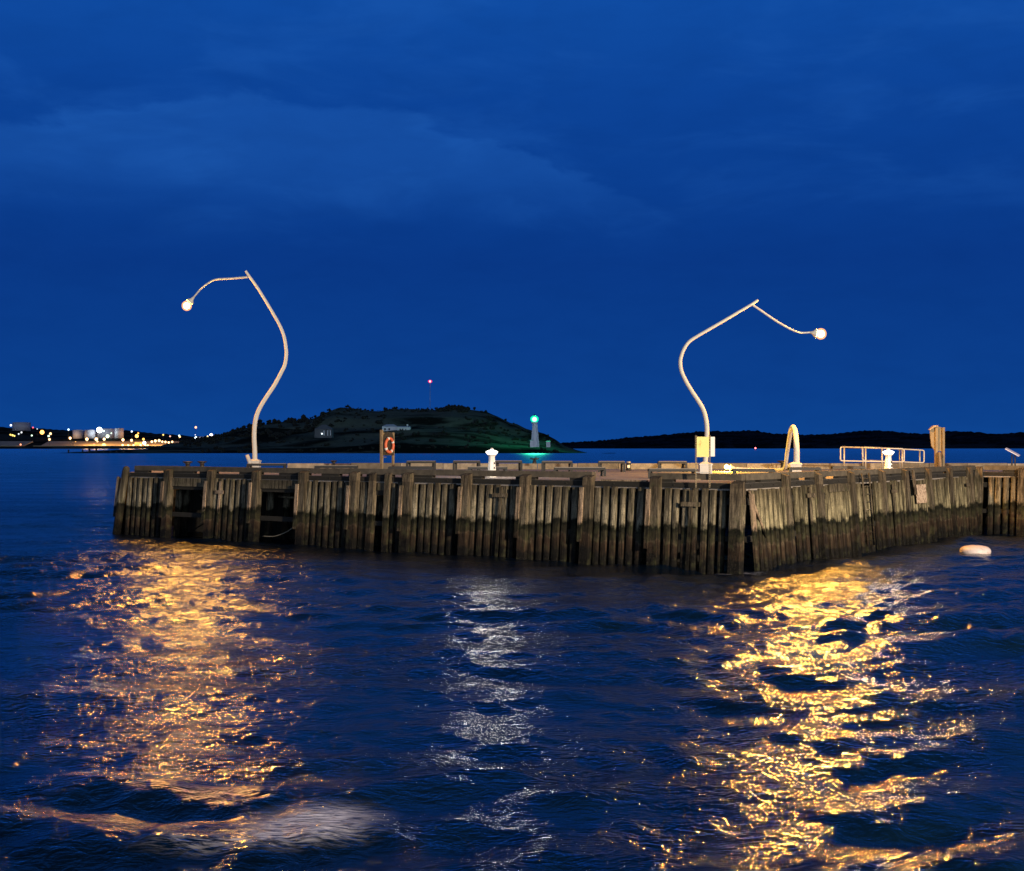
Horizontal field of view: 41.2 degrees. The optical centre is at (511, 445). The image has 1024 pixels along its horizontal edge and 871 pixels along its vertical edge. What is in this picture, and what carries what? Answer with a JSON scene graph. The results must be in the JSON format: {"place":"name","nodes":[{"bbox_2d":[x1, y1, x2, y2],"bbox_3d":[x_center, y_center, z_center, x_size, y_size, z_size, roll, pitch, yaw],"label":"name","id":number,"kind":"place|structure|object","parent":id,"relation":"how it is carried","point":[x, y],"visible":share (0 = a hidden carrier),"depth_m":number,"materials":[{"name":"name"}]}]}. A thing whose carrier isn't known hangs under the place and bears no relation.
{"place":"outdoors","nodes":[
{"label":"outdoors","id":0,"kind":"place"},
{"bbox_2d":[0,441,178,445],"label":"quay","id":1,"kind":"structure","parent":0,"point":[84,443],"depth_m":2055.16,"materials":[{"name":"orange concrete"}]},
{"bbox_2d":[0,427,203,448],"bbox_3d":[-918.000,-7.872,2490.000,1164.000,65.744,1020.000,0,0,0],"label":"shore","id":2,"kind":"structure","parent":0,"point":[38,437],"depth_m":2359.66,"materials":[{"name":"black"}]},
{"bbox_2d":[12,422,30,430],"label":"oil tank","id":3,"kind":"object","parent":2,"relation":"on","point":[21,426],"visible":1,"depth_m":2486.37,"materials":[{"name":"metal"}]},
{"bbox_2d":[73,430,83,438],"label":"oil tank","id":4,"kind":"object","parent":2,"relation":"on","point":[78,434],"visible":1,"depth_m":2292.01,"materials":[{"name":"metal"}]},
{"bbox_2d":[85,430,95,438],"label":"oil tank","id":5,"kind":"object","parent":2,"relation":"on","point":[90,434],"visible":1,"depth_m":2282.63,"materials":[{"name":"metal"}]},
{"bbox_2d":[96,428,114,437],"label":"oil tank","id":6,"kind":"object","parent":2,"relation":"on","point":[106,433],"visible":1,"depth_m":2317.66,"materials":[{"name":"metal"}]},
{"bbox_2d":[115,428,123,437],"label":"oil tank","id":7,"kind":"object","parent":2,"relation":"on","point":[119,432],"visible":1,"depth_m":2283.91,"materials":[{"name":"metal"}]},
{"bbox_2d":[69,407,586,452],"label":"island","id":8,"kind":"structure","parent":0,"point":[416,422],"depth_m":922.97,"materials":[{"name":"green plant"}]},
{"bbox_2d":[315,425,332,437],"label":"island hut","id":9,"kind":"object","parent":8,"relation":"on","point":[323,431],"visible":1,"depth_m":905.00,"materials":[{"name":"grey"}]},
{"bbox_2d":[179,404,559,452],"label":"island scrub","id":10,"kind":"object","parent":8,"relation":"on","point":[210,439],"visible":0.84,"depth_m":951.13,"materials":[{"name":"green plant"}]},
{"bbox_2d":[382,424,397,430],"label":"island house","id":11,"kind":"structure","parent":8,"relation":"on","point":[388,427],"depth_m":925.00,"materials":[{"name":"grey"}]},
{"bbox_2d":[397,424,410,429],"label":"island barracks","id":12,"kind":"structure","parent":8,"relation":"on","point":[407,427],"depth_m":922.00,"materials":[{"name":"grey"}]},
{"bbox_2d":[531,414,538,446],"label":"lighthouse","id":13,"kind":"object","parent":8,"relation":"on","point":[534,437],"visible":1,"depth_m":882.18,"materials":[{"name":"white metal"}]},
{"bbox_2d":[0,449,1023,870],"bbox_3d":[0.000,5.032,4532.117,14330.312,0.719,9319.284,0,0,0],"label":"water","id":14,"kind":"structure","parent":0,"point":[194,701],"depth_m":26.36,"materials":[{"name":"blue liquid"}]},
{"bbox_2d":[112,463,1023,573],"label":"pier","id":15,"kind":"structure","parent":14,"relation":"in","point":[636,514],"depth_m":63.58,"materials":[{"name":"wood"}]},
{"bbox_2d":[183,461,191,465],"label":"mooring bollard","id":16,"kind":"object","parent":15,"relation":"on","point":[187,463],"visible":0.66,"depth_m":80.36,"materials":[{"name":"black metal"}]},
{"bbox_2d":[197,461,206,465],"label":"mooring bollard","id":17,"kind":"object","parent":15,"relation":"on","point":[201,463],"visible":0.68,"depth_m":84.47,"materials":[{"name":"black metal"}]},
{"bbox_2d":[187,270,287,466],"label":"bent street lamp","id":18,"kind":"object","parent":15,"relation":"on","point":[254,459],"visible":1,"depth_m":83.91,"materials":[{"name":"white metal"}]},
{"bbox_2d":[245,454,252,466],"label":"leaning post","id":19,"kind":"object","parent":15,"relation":"on","point":[248,458],"visible":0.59,"depth_m":82.91,"materials":[{"name":"white metal"}]},
{"bbox_2d":[246,463,286,467],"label":"bench","id":20,"kind":"object","parent":15,"relation":"on","point":[284,465],"visible":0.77,"depth_m":80.09,"materials":[{"name":"wood"}]},
{"bbox_2d":[314,465,357,473],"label":"bench","id":21,"kind":"object","parent":15,"relation":"on","point":[335,466],"visible":0.65,"depth_m":72.27,"materials":[{"name":"wood"}]},
{"bbox_2d":[380,430,393,468],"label":"life ring stand","id":22,"kind":"object","parent":15,"relation":"on","point":[384,436],"visible":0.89,"depth_m":80.06,"materials":[{"name":"brown wood"}]},
{"bbox_2d":[384,437,394,453],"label":"life ring","id":23,"kind":"object","parent":22,"relation":"hanging from","point":[386,447],"visible":1,"depth_m":80.14,"materials":[{"name":"orange paint"}]},
{"bbox_2d":[388,466,432,469],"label":"bench","id":24,"kind":"object","parent":15,"relation":"on","point":[410,467],"visible":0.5,"depth_m":68.64,"materials":[{"name":"wood"}]},
{"bbox_2d":[406,461,435,469],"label":"bench","id":25,"kind":"object","parent":15,"relation":"on","point":[432,462],"visible":0.81,"depth_m":78.72,"materials":[{"name":"wood"}]},
{"bbox_2d":[453,461,480,469],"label":"bench","id":26,"kind":"object","parent":15,"relation":"on","point":[456,462],"visible":0.86,"depth_m":79.54,"materials":[{"name":"wood"}]},
{"bbox_2d":[467,466,507,470],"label":"bench","id":27,"kind":"object","parent":15,"relation":"on","point":[486,467],"visible":0.7,"depth_m":68.13,"materials":[{"name":"wood"}]},
{"bbox_2d":[487,448,496,476],"bbox_3d":[-0.952,0.809,64.300,0.584,1.393,0.584,0,0,0],"label":"bollard light","id":28,"kind":"object","parent":15,"relation":"on","point":[491,464],"visible":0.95,"depth_m":64.16,"materials":[{"name":"white paint"}]},
{"bbox_2d":[495,460,522,470],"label":"bench","id":29,"kind":"object","parent":15,"relation":"on","point":[520,465],"visible":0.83,"depth_m":80.09,"materials":[{"name":"wood"}]},
{"bbox_2d":[541,461,572,470],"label":"bench","id":30,"kind":"object","parent":15,"relation":"on","point":[570,463],"visible":0.84,"depth_m":77.92,"materials":[{"name":"wood"}]},
{"bbox_2d":[553,467,605,475],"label":"bench","id":31,"kind":"object","parent":15,"relation":"on","point":[602,471],"visible":0.85,"depth_m":66.48,"materials":[{"name":"wood"}]},
{"bbox_2d":[598,461,624,471],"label":"bench","id":32,"kind":"object","parent":15,"relation":"on","point":[622,465],"visible":0.91,"depth_m":77.40,"materials":[{"name":"wood"}]},
{"bbox_2d":[626,461,630,470],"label":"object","id":33,"kind":"object","parent":15,"relation":"on","point":[628,465],"visible":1,"depth_m":81.88,"materials":[{"name":"black metal"}]},
{"bbox_2d":[657,461,686,467],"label":"bench","id":34,"kind":"object","parent":15,"relation":"on","point":[659,463],"visible":0.87,"depth_m":76.88,"materials":[{"name":"wood"}]},
{"bbox_2d":[648,468,697,477],"bbox_3d":[7.384,1.284,62.636,2.289,0.448,0.560,0,0,0],"label":"bench","id":35,"kind":"object","parent":15,"relation":"on","point":[691,470],"visible":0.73,"depth_m":62.38,"materials":[{"name":"wood"}]},
{"bbox_2d":[695,435,714,487],"bbox_3d":[7.785,0.640,54.910,0.746,2.110,0.356,0,0,24],"label":"signboard","id":36,"kind":"object","parent":15,"relation":"on","point":[702,446],"visible":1,"depth_m":54.85,"materials":[{"name":"yellow paint"}]},
{"bbox_2d":[678,299,817,473],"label":"bent street lamp","id":37,"kind":"object","parent":15,"relation":"on","point":[704,465],"visible":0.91,"depth_m":69.92,"materials":[{"name":"white metal"}]},
{"bbox_2d":[731,469,774,473],"bbox_3d":[10.981,1.284,61.933,1.953,0.448,0.560,0,0,0],"label":"bench","id":38,"kind":"object","parent":15,"relation":"on","point":[734,471],"visible":0.73,"depth_m":61.68,"materials":[{"name":"wood"}]},
{"bbox_2d":[729,425,801,471],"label":"fallen street lamp","id":39,"kind":"object","parent":15,"relation":"on","point":[794,431],"visible":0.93,"depth_m":71.11,"materials":[{"name":"white metal"}]},
{"bbox_2d":[777,460,788,469],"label":"mooring bollard","id":40,"kind":"object","parent":15,"relation":"on","point":[781,462],"visible":0.54,"depth_m":84.36,"materials":[{"name":"black metal"}]},
{"bbox_2d":[787,467,821,471],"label":"bench","id":41,"kind":"object","parent":15,"relation":"on","point":[789,469],"visible":0.75,"depth_m":66.16,"materials":[{"name":"wood"}]},
{"bbox_2d":[831,466,865,469],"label":"bench","id":42,"kind":"object","parent":15,"relation":"on","point":[847,467],"visible":0.75,"depth_m":74.12,"materials":[{"name":"wood"}]},
{"bbox_2d":[861,473,875,545],"bbox_3d":[16.755,3.000,63.975,0.381,3.408,0.973,0,0,36],"label":"ladder","id":43,"kind":"object","parent":15,"relation":"attached to","point":[865,509],"visible":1,"depth_m":63.91,"materials":[{"name":"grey wood"}]},
{"bbox_2d":[840,446,904,469],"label":"handrail","id":44,"kind":"object","parent":15,"relation":"on","point":[882,461],"visible":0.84,"depth_m":78.46,"materials":[{"name":"white metal"}]},
{"bbox_2d":[884,448,892,468],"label":"bollard light","id":45,"kind":"object","parent":15,"relation":"on","point":[888,461],"visible":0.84,"depth_m":70.47,"materials":[{"name":"white paint"}]},
{"bbox_2d":[862,446,924,467],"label":"handrail","id":46,"kind":"object","parent":15,"relation":"on","point":[919,450],"visible":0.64,"depth_m":82.46,"materials":[{"name":"white metal"}]},
{"bbox_2d":[912,470,926,503],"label":"notice board","id":47,"kind":"object","parent":15,"relation":"attached to","point":[920,493],"visible":1,"depth_m":69.51,"materials":[{"name":"paper"}]},
{"bbox_2d":[928,425,944,471],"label":"timber post","id":48,"kind":"object","parent":15,"relation":"on","point":[937,436],"visible":0.83,"depth_m":77.91,"materials":[{"name":"brown wood"}]},
{"bbox_2d":[1005,448,1019,465],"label":"information panel","id":49,"kind":"object","parent":15,"relation":"on","point":[1013,452],"visible":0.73,"depth_m":79.22,"materials":[{"name":"metal"}]},
{"bbox_2d":[959,545,990,553],"bbox_3d":[21.376,4.910,62.800,1.400,0.620,1.400,0,0,0],"label":"mooring buoy","id":50,"kind":"object","parent":14,"relation":"on","point":[974,549],"visible":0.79,"depth_m":62.31,"materials":[{"name":"plastic"}]},
{"bbox_2d":[0,0,1023,442],"label":"sky","id":51,"kind":"structure","parent":0,"point":[520,210],"materials":[{"name":"blue"}]},
{"bbox_2d":[561,430,1023,448],"bbox_3d":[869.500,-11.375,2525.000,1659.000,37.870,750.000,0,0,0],"label":"hills","id":52,"kind":"structure","parent":0,"point":[747,439],"depth_m":2324.29,"materials":[{"name":"black plant"}]}
]}

